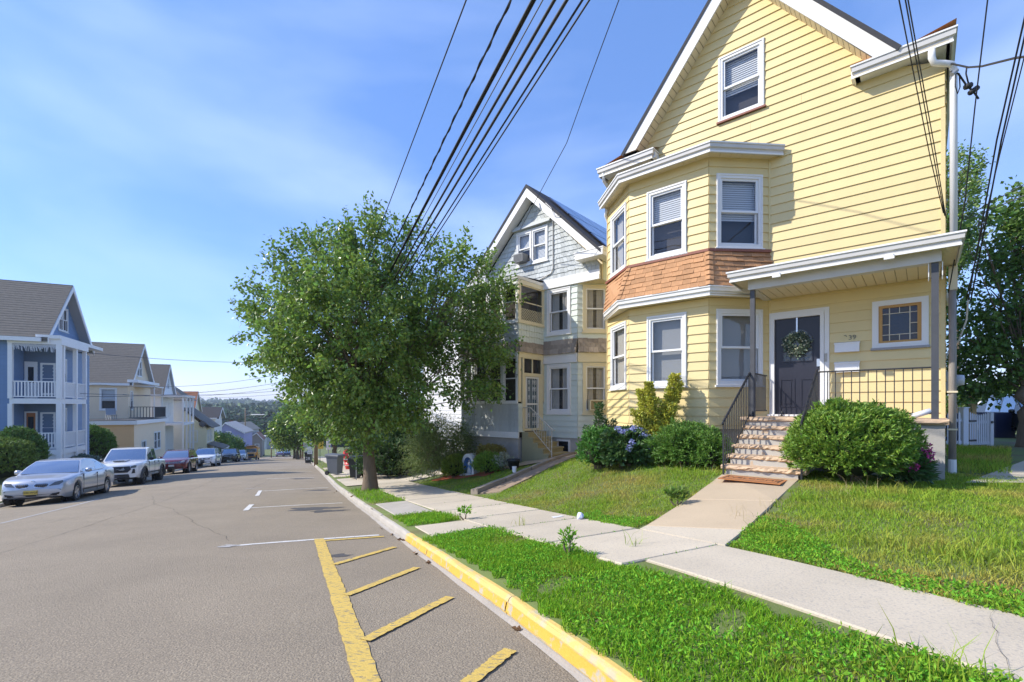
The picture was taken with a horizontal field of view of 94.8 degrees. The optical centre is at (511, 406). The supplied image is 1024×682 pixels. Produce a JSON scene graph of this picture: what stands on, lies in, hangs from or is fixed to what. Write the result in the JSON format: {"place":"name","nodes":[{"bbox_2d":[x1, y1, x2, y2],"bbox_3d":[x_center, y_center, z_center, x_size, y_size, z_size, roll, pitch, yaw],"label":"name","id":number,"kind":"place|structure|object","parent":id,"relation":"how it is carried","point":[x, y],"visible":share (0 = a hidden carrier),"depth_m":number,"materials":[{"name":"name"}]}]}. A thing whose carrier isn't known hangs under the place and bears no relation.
{"place":"outdoors","nodes":[
{"label":"outdoors","id":0,"kind":"place"},
{"bbox_2d":[0,455,578,681],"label":"road","id":1,"kind":"structure","parent":0,"point":[286,568],"depth_m":4.29,"materials":[{"name":"asphalt"}]},
{"bbox_2d":[1,458,113,505],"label":"silver sedan","id":2,"kind":"object","parent":1,"relation":"on","point":[68,479],"visible":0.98,"depth_m":16.36,"materials":[{"name":"paint"}]},
{"bbox_2d":[100,447,164,484],"bbox_3d":[-19.879,3.070,24.618,2.200,1.930,5.459,0,-4,-25],"label":"white pickup","id":3,"kind":"object","parent":1,"relation":"on","point":[139,465],"visible":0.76,"depth_m":23.68,"materials":[{"name":"paint"}]},
{"bbox_2d":[159,448,198,474],"bbox_3d":[-24.592,4.000,34.742,2.114,1.822,4.679,0,-5,-25],"label":"red suv","id":4,"kind":"object","parent":1,"relation":"on","point":[185,460],"visible":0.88,"depth_m":33.83,"materials":[{"name":"paint"}]},
{"bbox_2d":[196,447,221,466],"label":"white suv","id":5,"kind":"object","parent":1,"relation":"on","point":[212,456],"visible":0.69,"depth_m":44.79,"materials":[{"name":"paint"}]},
{"bbox_2d":[221,448,240,462],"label":"black suv","id":6,"kind":"object","parent":1,"relation":"on","point":[231,454],"visible":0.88,"depth_m":61.11,"materials":[{"name":"paint"}]},
{"bbox_2d":[262,402,323,458],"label":"street tree","id":7,"kind":"object","parent":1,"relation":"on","point":[281,433],"visible":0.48,"depth_m":64.10,"materials":[{"name":"green plant"}]},
{"bbox_2d":[340,469,442,485],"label":"driveway","id":8,"kind":"structure","parent":0,"point":[380,480],"depth_m":19.56,"materials":[{"name":"concrete"}]},
{"bbox_2d":[371,0,466,250],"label":"overhead cable","id":9,"kind":"object","parent":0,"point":[425,106],"visible":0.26,"depth_m":8.96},
{"bbox_2d":[385,0,533,279],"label":"overhead cable","id":10,"kind":"object","parent":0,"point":[494,71],"visible":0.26,"depth_m":7.83,"materials":[{"name":"rubber"}]},
{"bbox_2d":[372,0,535,306],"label":"overhead cable","id":11,"kind":"object","parent":10,"relation":"attached to","point":[532,5],"visible":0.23,"depth_m":7.84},
{"bbox_2d":[394,0,542,270],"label":"overhead cable","id":12,"kind":"object","parent":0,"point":[479,114],"visible":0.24,"depth_m":8.34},
{"bbox_2d":[385,0,555,293],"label":"overhead cable","id":13,"kind":"object","parent":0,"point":[552,3],"visible":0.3,"depth_m":7.47,"materials":[{"name":"rubber"}]},
{"bbox_2d":[389,0,568,294],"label":"overhead cable","id":14,"kind":"object","parent":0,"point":[557,15],"visible":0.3,"depth_m":7.20,"materials":[{"name":"rubber"}]},
{"bbox_2d":[400,0,583,286],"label":"overhead cable","id":15,"kind":"object","parent":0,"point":[552,47],"visible":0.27,"depth_m":7.43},
{"bbox_2d":[395,0,589,298],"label":"overhead cable","id":16,"kind":"object","parent":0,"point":[571,27],"visible":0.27,"depth_m":7.62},
{"bbox_2d":[0,432,1023,681],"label":"ground","id":17,"kind":"structure","parent":0,"point":[786,496],"depth_m":4.50,"materials":[{"name":"plant"}]},
{"bbox_2d":[0,436,40,477],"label":"bush","id":18,"kind":"object","parent":17,"relation":"on","point":[16,453],"visible":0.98,"depth_m":21.31,"materials":[{"name":"plant"}]},
{"bbox_2d":[0,424,53,475],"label":"arborvitae","id":19,"kind":"object","parent":17,"relation":"on","point":[26,433],"visible":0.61,"depth_m":22.62,"materials":[{"name":"green plant"}]},
{"bbox_2d":[0,279,102,458],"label":"house","id":20,"kind":"structure","parent":17,"relation":"on","point":[46,345],"depth_m":26.62,"materials":[{"name":"wood"}]},
{"bbox_2d":[24,361,37,398],"bbox_3d":[-27.122,-1.510,26.544,0.550,2.100,0.040,0,0,-25],"label":"porch door","id":21,"kind":"structure","parent":20,"relation":"in","point":[30,368],"depth_m":26.52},
{"bbox_2d":[24,411,37,431],"bbox_3d":[-27.122,1.300,26.544,0.550,2.100,0.040,0,0,-25],"label":"porch door","id":22,"kind":"structure","parent":20,"relation":"in","point":[30,417],"depth_m":26.54,"materials":[{"name":"orange wood"}]},
{"bbox_2d":[39,363,55,394],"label":"window","id":23,"kind":"structure","parent":20,"relation":"in","point":[54,364],"depth_m":26.84,"materials":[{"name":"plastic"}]},
{"bbox_2d":[89,424,118,456],"bbox_3d":[-30.325,2.480,33.455,3.728,2.762,3.682,0,0,0],"label":"arborvitae","id":24,"kind":"object","parent":17,"relation":"on","point":[102,441],"visible":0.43,"depth_m":33.29,"materials":[{"name":"plant"}]},
{"bbox_2d":[87,342,168,457],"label":"house","id":25,"kind":"structure","parent":17,"relation":"on","point":[134,424],"depth_m":45.14,"materials":[{"name":"beige"}]},
{"bbox_2d":[99,388,116,410],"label":"window","id":26,"kind":"structure","parent":25,"relation":"in","point":[104,402],"depth_m":44.31,"materials":[{"name":"plastic"}]},
{"bbox_2d":[150,364,194,452],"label":"house","id":27,"kind":"structure","parent":17,"relation":"on","point":[162,375],"depth_m":58.49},
{"bbox_2d":[173,387,228,460],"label":"house","id":28,"kind":"structure","parent":17,"relation":"on","point":[204,425],"depth_m":64.25,"materials":[{"name":"white"}]},
{"bbox_2d":[202,407,225,434],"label":"house","id":29,"kind":"structure","parent":17,"relation":"on","point":[216,414],"depth_m":84.22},
{"bbox_2d":[214,430,236,452],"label":"street tree","id":30,"kind":"object","parent":17,"relation":"on","point":[221,438],"visible":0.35,"depth_m":81.66,"materials":[{"name":"green plant"}]},
{"bbox_2d":[222,421,253,459],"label":"house","id":31,"kind":"structure","parent":17,"relation":"on","point":[235,428],"depth_m":97.38,"materials":[{"name":"blue"}]},
{"bbox_2d":[252,431,265,455],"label":"house","id":32,"kind":"structure","parent":17,"relation":"on","point":[258,438],"depth_m":128.40,"materials":[{"name":"beige"}]},
{"bbox_2d":[314,438,317,465],"bbox_3d":[-16.657,0.391,39.800,2.400,9.600,0.729,0,0,0],"label":"utility pole","id":33,"kind":"object","parent":17,"relation":"on","point":[316,455],"visible":0.01,"depth_m":39.86,"materials":[{"name":"brown wood"}]},
{"bbox_2d":[364,0,511,307],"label":"overhead cable","id":34,"kind":"object","parent":33,"relation":"attached to","point":[483,56],"visible":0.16,"depth_m":8.48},
{"bbox_2d":[290,391,347,452],"bbox_3d":[-13.409,1.317,36.080,5.538,6.661,5.894,0,0,38],"label":"street tree","id":35,"kind":"object","parent":17,"relation":"on","point":[305,427],"visible":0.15,"depth_m":35.02,"materials":[{"name":"green plant"}]},
{"bbox_2d":[0,459,641,681],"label":"kerb","id":36,"kind":"structure","parent":17,"relation":"on","point":[576,657],"depth_m":3.51,"materials":[{"name":"concrete"}]},
{"bbox_2d":[227,190,530,490],"bbox_3d":[-4.415,-2.158,16.096,8.910,10.105,7.653,0,0,-41],"label":"street tree","id":37,"kind":"object","parent":17,"relation":"on","point":[334,371],"visible":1,"depth_m":14.55,"materials":[{"name":"green plant"}]},
{"bbox_2d":[351,436,427,477],"bbox_3d":[-5.445,2.258,21.094,3.426,1.961,2.703,0,0,0],"label":"dark shrub","id":38,"kind":"object","parent":17,"relation":"on","point":[386,464],"visible":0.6,"depth_m":20.46,"materials":[{"name":"green plant"}]},
{"bbox_2d":[349,487,458,525],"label":"verge grass","id":39,"kind":"structure","parent":17,"relation":"on","point":[378,497],"depth_m":11.66,"materials":[{"name":"plant"}]},
{"bbox_2d":[381,416,447,454],"bbox_3d":[-4.945,1.760,23.383,3.644,2.818,2.548,0,0,18],"label":"dark shrub","id":40,"kind":"object","parent":17,"relation":"on","point":[397,433],"visible":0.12,"depth_m":22.75,"materials":[{"name":"green plant"}]},
{"bbox_2d":[392,408,487,481],"bbox_3d":[-2.662,1.488,18.066,3.772,3.418,2.940,0,0,0],"label":"willow shrub","id":41,"kind":"object","parent":17,"relation":"on","point":[423,442],"visible":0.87,"depth_m":17.58,"materials":[{"name":"green plant"}]},
{"bbox_2d":[424,295,471,455],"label":"house","id":42,"kind":"structure","parent":17,"relation":"on","point":[448,411],"depth_m":27.18,"materials":[{"name":"paint"}]},
{"bbox_2d":[431,466,506,480],"bbox_3d":[-1.391,2.328,16.879,2.900,0.731,1.820,0,0,41],"label":"mulch bed","id":43,"kind":"object","parent":17,"relation":"on","point":[481,473],"visible":0.39,"depth_m":16.35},
{"bbox_2d":[440,453,467,478],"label":"boxwood","id":44,"kind":"object","parent":43,"relation":"on","point":[453,465],"visible":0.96,"depth_m":16.70,"materials":[{"name":"green plant"}]},
{"bbox_2d":[469,450,504,472],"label":"boxwood","id":45,"kind":"object","parent":43,"relation":"on","point":[484,462],"visible":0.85,"depth_m":15.64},
{"bbox_2d":[473,442,508,462],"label":"azalea","id":46,"kind":"object","parent":43,"relation":"on","point":[493,447],"visible":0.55,"depth_m":16.44,"materials":[{"name":"green plant"}]},
{"bbox_2d":[491,451,514,470],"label":"white edged plant","id":47,"kind":"object","parent":17,"relation":"on","point":[501,457],"visible":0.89,"depth_m":15.55,"materials":[{"name":"green plant"}]},
{"bbox_2d":[471,452,576,494],"bbox_3d":[0.833,1.900,14.067,0.250,0.914,5.470,0,0,41],"label":"stone edging","id":48,"kind":"object","parent":17,"relation":"on","point":[484,487],"visible":0.49,"depth_m":13.00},
{"bbox_2d":[460,184,609,462],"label":"house","id":49,"kind":"structure","parent":17,"relation":"on","point":[555,381],"depth_m":17.35,"materials":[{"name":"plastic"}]},
{"bbox_2d":[515,229,532,268],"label":"window","id":50,"kind":"structure","parent":49,"relation":"in","point":[523,239],"depth_m":18.66,"materials":[{"name":"plastic"}]},
{"bbox_2d":[521,284,542,324],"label":"porch window","id":51,"kind":"structure","parent":49,"relation":"in","point":[541,306],"depth_m":17.52,"materials":[{"name":"black glass"}]},
{"bbox_2d":[521,358,542,430],"bbox_3d":[0.761,-0.490,17.403,0.070,2.720,1.200,0,0,41],"label":"front door","id":52,"kind":"structure","parent":49,"relation":"in","point":[531,386],"depth_m":17.39,"materials":[{"name":"white wood"}]},
{"bbox_2d":[531,224,548,263],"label":"window","id":53,"kind":"structure","parent":49,"relation":"in","point":[539,234],"depth_m":18.15,"materials":[{"name":"plastic"}]},
{"bbox_2d":[545,363,570,414],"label":"window","id":54,"kind":"structure","parent":49,"relation":"in","point":[558,375],"depth_m":17.66,"materials":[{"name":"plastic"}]},
{"bbox_2d":[545,286,571,336],"bbox_3d":[1.799,-3.527,17.535,1.140,1.745,0.315,0,0,41],"label":"window","id":55,"kind":"structure","parent":49,"relation":"in","point":[559,299],"depth_m":17.66,"materials":[{"name":"plastic"}]},
{"bbox_2d":[520,0,618,228],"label":"overhead cable","id":56,"kind":"object","parent":49,"relation":"attached to","point":[579,106],"visible":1,"depth_m":11.89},
{"bbox_2d":[582,362,606,414],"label":"window","id":57,"kind":"structure","parent":49,"relation":"in","point":[594,375],"depth_m":16.99,"materials":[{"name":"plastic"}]},
{"bbox_2d":[582,284,607,332],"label":"window","id":58,"kind":"structure","parent":49,"relation":"in","point":[593,296],"depth_m":17.07,"materials":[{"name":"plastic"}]},
{"bbox_2d":[558,524,577,553],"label":"weed","id":59,"kind":"object","parent":17,"relation":"on","point":[569,537],"visible":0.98,"depth_m":4.85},
{"bbox_2d":[575,424,612,469],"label":"leafy shrub","id":60,"kind":"object","parent":17,"relation":"on","point":[589,442],"visible":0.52,"depth_m":10.73,"materials":[{"name":"green plant"}]},
{"bbox_2d":[582,401,617,436],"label":"evergreen shrub","id":61,"kind":"object","parent":17,"relation":"on","point":[599,415],"visible":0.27,"depth_m":11.37,"materials":[{"name":"green plant"}]},
{"bbox_2d":[594,424,654,467],"bbox_3d":[2.591,0.892,10.556,1.525,0.998,1.342,0,0,0],"label":"hydrangea","id":62,"kind":"object","parent":17,"relation":"on","point":[621,446],"visible":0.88,"depth_m":10.15,"materials":[{"name":"green plant"}]},
{"bbox_2d":[480,455,799,545],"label":"front walk","id":63,"kind":"structure","parent":17,"relation":"on","point":[704,513],"depth_m":6.55,"materials":[{"name":"concrete"}]},
{"bbox_2d":[718,475,786,484],"bbox_3d":[4.021,1.210,7.875,0.940,0.017,0.540,0,0,41],"label":"doormat","id":64,"kind":"object","parent":63,"relation":"on","point":[755,479],"visible":1,"depth_m":7.82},
{"bbox_2d":[629,372,684,460],"bbox_3d":[3.249,0.216,10.551,1.025,2.016,1.025,0,0,44],"label":"golden shrub","id":65,"kind":"object","parent":17,"relation":"on","point":[652,416],"visible":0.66,"depth_m":10.47,"materials":[{"name":"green plant"}]},
{"bbox_2d":[663,484,691,505],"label":"weed","id":66,"kind":"object","parent":17,"relation":"on","point":[672,492],"visible":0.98,"depth_m":7.09,"materials":[{"name":"green plant"}]},
{"bbox_2d":[641,416,730,466],"bbox_3d":[3.682,0.732,9.953,1.930,1.081,1.534,0,0,0],"label":"juniper shrub","id":67,"kind":"object","parent":17,"relation":"on","point":[667,441],"visible":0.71,"depth_m":9.64,"materials":[{"name":"plant"}]},
{"bbox_2d":[390,510,1022,681],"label":"verge grass","id":68,"kind":"structure","parent":17,"relation":"on","point":[775,672],"depth_m":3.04,"materials":[{"name":"plant"}]},
{"bbox_2d":[683,430,734,469],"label":"juniper shrub","id":69,"kind":"object","parent":17,"relation":"on","point":[705,455],"visible":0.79,"depth_m":9.26,"materials":[{"name":"plant"}]},
{"bbox_2d":[418,457,1023,618],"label":"lawn grass","id":70,"kind":"structure","parent":17,"relation":"on","point":[1003,496],"depth_m":5.87,"materials":[{"name":"plant"}]},
{"bbox_2d":[596,0,966,480],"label":"house","id":71,"kind":"structure","parent":17,"relation":"on","point":[766,176],"depth_m":10.15,"materials":[{"name":"yellow"}]},
{"bbox_2d":[609,321,626,390],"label":"window","id":72,"kind":"structure","parent":71,"relation":"in","point":[618,336],"depth_m":12.71,"materials":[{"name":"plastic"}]},
{"bbox_2d":[609,201,626,278],"bbox_3d":[2.911,-4.343,12.419,0.315,1.695,1.140,0,0,-9],"label":"window","id":73,"kind":"structure","parent":71,"relation":"in","point":[618,222],"depth_m":12.70,"materials":[{"name":"plastic"}]},
{"bbox_2d":[645,180,686,261],"bbox_3d":[3.705,-4.343,11.168,1.030,1.695,0.315,0,0,41],"label":"window","id":74,"kind":"structure","parent":71,"relation":"in","point":[666,206],"depth_m":11.24,"materials":[{"name":"plastic"}]},
{"bbox_2d":[647,312,687,387],"bbox_3d":[3.705,-1.312,11.168,1.030,1.735,0.315,0,0,41],"label":"window","id":75,"kind":"structure","parent":71,"relation":"in","point":[667,333],"depth_m":11.23,"materials":[{"name":"plastic"}]},
{"bbox_2d":[715,309,762,386],"bbox_3d":[5.065,-1.312,10.600,1.130,1.735,0.315,0,0,-4],"label":"window","id":76,"kind":"structure","parent":71,"relation":"in","point":[732,325],"depth_m":10.65,"materials":[{"name":"plastic"}]},
{"bbox_2d":[716,173,764,249],"bbox_3d":[5.065,-4.343,10.600,1.130,1.695,0.315,0,0,-4],"label":"window","id":77,"kind":"structure","parent":71,"relation":"in","point":[739,197],"depth_m":10.61,"materials":[{"name":"plastic"}]},
{"bbox_2d":[716,37,765,124],"bbox_3d":[5.384,-7.543,11.016,1.060,1.575,0.315,0,0,41],"label":"window","id":78,"kind":"structure","parent":71,"relation":"in","point":[741,73],"depth_m":11.05,"materials":[{"name":"plastic"}]},
{"bbox_2d":[767,307,828,415],"bbox_3d":[6.179,-0.938,10.185,1.150,2.305,0.160,0,0,41],"label":"front door","id":79,"kind":"structure","parent":71,"relation":"in","point":[790,378],"depth_m":10.22,"materials":[{"name":"black wood"}]},
{"bbox_2d":[780,317,812,358],"bbox_3d":[6.149,-1.500,10.152,0.637,0.970,0.196,0,0,41],"label":"wreath","id":80,"kind":"object","parent":79,"relation":"hanging from","point":[789,346],"visible":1,"depth_m":10.16,"materials":[{"name":"green plant"}]},
{"bbox_2d":[834,341,859,352],"bbox_3d":[6.814,-1.230,9.574,0.426,0.220,0.125,0,0,41],"label":"mailbox","id":81,"kind":"object","parent":71,"relation":"attached to","point":[850,346],"visible":1,"depth_m":9.53,"materials":[{"name":"white metal"}]},
{"bbox_2d":[834,361,859,372],"bbox_3d":[6.814,-0.825,9.574,0.426,0.230,0.125,0,0,41],"label":"mailbox","id":82,"kind":"object","parent":71,"relation":"attached to","point":[849,365],"visible":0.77,"depth_m":9.53,"materials":[{"name":"white metal"}]},
{"bbox_2d":[871,295,929,350],"bbox_3d":[7.471,-1.598,9.073,0.880,0.965,0.135,0,0,41],"label":"stained glass window","id":83,"kind":"structure","parent":71,"relation":"in","point":[903,323],"depth_m":9.06,"materials":[{"name":"white wood"}]},
{"bbox_2d":[898,0,943,212],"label":"overhead cable","id":84,"kind":"object","parent":71,"relation":"attached to","point":[918,98],"visible":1,"depth_m":7.13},
{"bbox_2d":[905,0,944,215],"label":"overhead cable","id":85,"kind":"object","parent":71,"relation":"attached to","point":[923,98],"visible":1,"depth_m":7.15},
{"bbox_2d":[907,0,945,218],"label":"overhead cable","id":86,"kind":"object","parent":71,"relation":"attached to","point":[925,100],"visible":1,"depth_m":7.19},
{"bbox_2d":[946,299,968,356],"bbox_3d":[8.083,-1.378,8.498,0.162,1.001,0.660,0,0,12],"label":"overhead cable","id":87,"kind":"object","parent":71,"relation":"attached to","point":[958,340],"visible":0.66,"depth_m":8.44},
{"bbox_2d":[968,18,1023,299],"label":"overhead cable","id":88,"kind":"object","parent":87,"relation":"attached to","point":[1016,53],"visible":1,"depth_m":6.58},
{"bbox_2d":[948,0,987,292],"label":"overhead cable","id":89,"kind":"object","parent":71,"relation":"attached to","point":[972,130],"visible":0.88,"depth_m":7.30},
{"bbox_2d":[951,55,1023,67],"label":"overhead cable","id":90,"kind":"object","parent":71,"relation":"attached to","point":[989,64],"visible":0.91,"depth_m":7.15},
{"bbox_2d":[949,68,979,99],"bbox_3d":[7.986,-5.701,8.300,0.513,0.557,0.100,0,0,0],"label":"splice bundle","id":91,"kind":"object","parent":90,"relation":"hanging from","point":[969,86],"visible":0.98,"depth_m":8.29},
{"bbox_2d":[966,57,1023,299],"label":"overhead cable","id":92,"kind":"object","parent":71,"relation":"attached to","point":[995,171],"visible":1,"depth_m":6.70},
{"bbox_2d":[970,37,1023,301],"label":"overhead cable","id":93,"kind":"object","parent":71,"relation":"attached to","point":[1014,81],"visible":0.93,"depth_m":6.62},
{"bbox_2d":[583,509,1023,616],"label":"lawn weeds","id":94,"kind":"object","parent":17,"relation":"on","point":[907,581],"visible":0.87,"depth_m":4.03,"materials":[{"name":"plant"}]},
{"bbox_2d":[778,394,930,482],"bbox_3d":[5.424,0.523,7.631,2.101,1.489,1.856,0,0,0],"label":"yew shrub","id":95,"kind":"object","parent":17,"relation":"on","point":[852,439],"visible":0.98,"depth_m":7.15,"materials":[{"name":"plant"}]},
{"bbox_2d":[870,443,941,484],"bbox_3d":[6.119,0.864,7.352,0.900,0.795,0.929,0,0,0],"label":"rhododendron","id":96,"kind":"object","parent":17,"relation":"on","point":[923,469],"visible":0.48,"depth_m":7.06,"materials":[{"name":"green plant"}]},
{"bbox_2d":[945,407,969,445],"bbox_3d":[13.398,0.645,14.517,1.300,1.280,0.200,0,0,-2],"label":"picket fence","id":97,"kind":"object","parent":17,"relation":"on","point":[962,420],"visible":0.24,"depth_m":14.47,"materials":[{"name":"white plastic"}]},
{"bbox_2d":[946,139,995,412],"bbox_3d":[24.179,-6.575,27.049,5.355,16.816,4.837,0,0,0],"label":"street tree","id":98,"kind":"object","parent":17,"relation":"on","point":[973,189],"visible":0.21,"depth_m":26.02,"materials":[{"name":"green plant"}]},
{"bbox_2d":[945,443,1013,473],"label":"side yard grass","id":99,"kind":"structure","parent":17,"relation":"on","point":[967,461],"depth_m":10.45,"materials":[{"name":"plant"}]},
{"bbox_2d":[945,174,1023,446],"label":"street tree","id":100,"kind":"object","parent":17,"relation":"on","point":[991,346],"visible":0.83,"depth_m":14.51,"materials":[{"name":"green plant"}]},
{"bbox_2d":[977,412,1015,437],"bbox_3d":[19.592,0.718,19.000,0.960,1.000,0.760,0,0,0],"label":"storage bin","id":101,"kind":"object","parent":17,"relation":"on","point":[1002,424],"visible":0.61,"depth_m":18.68,"materials":[{"name":"blue plastic"}]},
{"bbox_2d":[977,394,1022,430],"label":"black car","id":102,"kind":"object","parent":17,"relation":"on","point":[1015,407],"visible":0.21,"depth_m":19.19,"materials":[{"name":"paint"}]},
{"bbox_2d":[0,0,1023,401],"label":"sky","id":103,"kind":"structure","parent":0,"point":[150,149],"materials":[{"name":"blue"}]},
{"bbox_2d":[313,457,1023,681],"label":"sidewalk","id":104,"kind":"structure","parent":0,"point":[837,597],"depth_m":3.71,"materials":[{"name":"concrete"}]},
{"bbox_2d":[324,453,344,474],"bbox_3d":[-9.279,2.989,24.608,0.875,1.098,0.638,0,0,15],"label":"wheelie bin","id":105,"kind":"object","parent":104,"relation":"on","point":[334,463],"visible":1,"depth_m":24.37,"materials":[{"name":"grey plastic"}]},
{"bbox_2d":[348,455,362,477],"bbox_3d":[-7.163,2.754,21.628,0.592,1.018,0.812,0,0,-8],"label":"wheelie bin","id":106,"kind":"object","parent":104,"relation":"on","point":[352,470],"visible":0.68,"depth_m":21.32,"materials":[{"name":"black plastic"}]},
{"bbox_2d":[511,516,1013,681],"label":"tall grass","id":107,"kind":"structure","parent":0,"point":[951,661],"depth_m":2.28,"materials":[{"name":"plant"}]},
{"bbox_2d":[969,412,993,445],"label":"picket gate","id":108,"kind":"structure","parent":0,"point":[978,421],"depth_m":14.67,"materials":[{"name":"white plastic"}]},
{"bbox_2d":[966,461,1023,482],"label":"path","id":109,"kind":"structure","parent":0,"point":[1018,470],"depth_m":8.29,"materials":[{"name":"concrete"}]},
{"bbox_3d":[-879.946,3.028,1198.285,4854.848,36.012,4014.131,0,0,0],"label":"hills","id":110,"kind":"structure","parent":0,"visible":0},
{"bbox_2d":[201,399,420,418],"bbox_3d":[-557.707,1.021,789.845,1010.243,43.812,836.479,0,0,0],"label":"hillside wood","id":111,"kind":"object","parent":110,"relation":"on","point":[253,408],"visible":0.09,"depth_m":413.96,"materials":[{"name":"plant"}]},
{"bbox_2d":[200,397,421,404],"bbox_3d":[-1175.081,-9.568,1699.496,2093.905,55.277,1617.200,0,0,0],"label":"wood","id":112,"kind":"object","parent":110,"relation":"on","point":[247,400],"visible":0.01,"depth_m":1000.29,"materials":[{"name":"green plant"}]},
{"bbox_2d":[222,410,422,447],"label":"valley wood","id":113,"kind":"object","parent":110,"relation":"on","point":[261,425],"visible":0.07,"depth_m":232.91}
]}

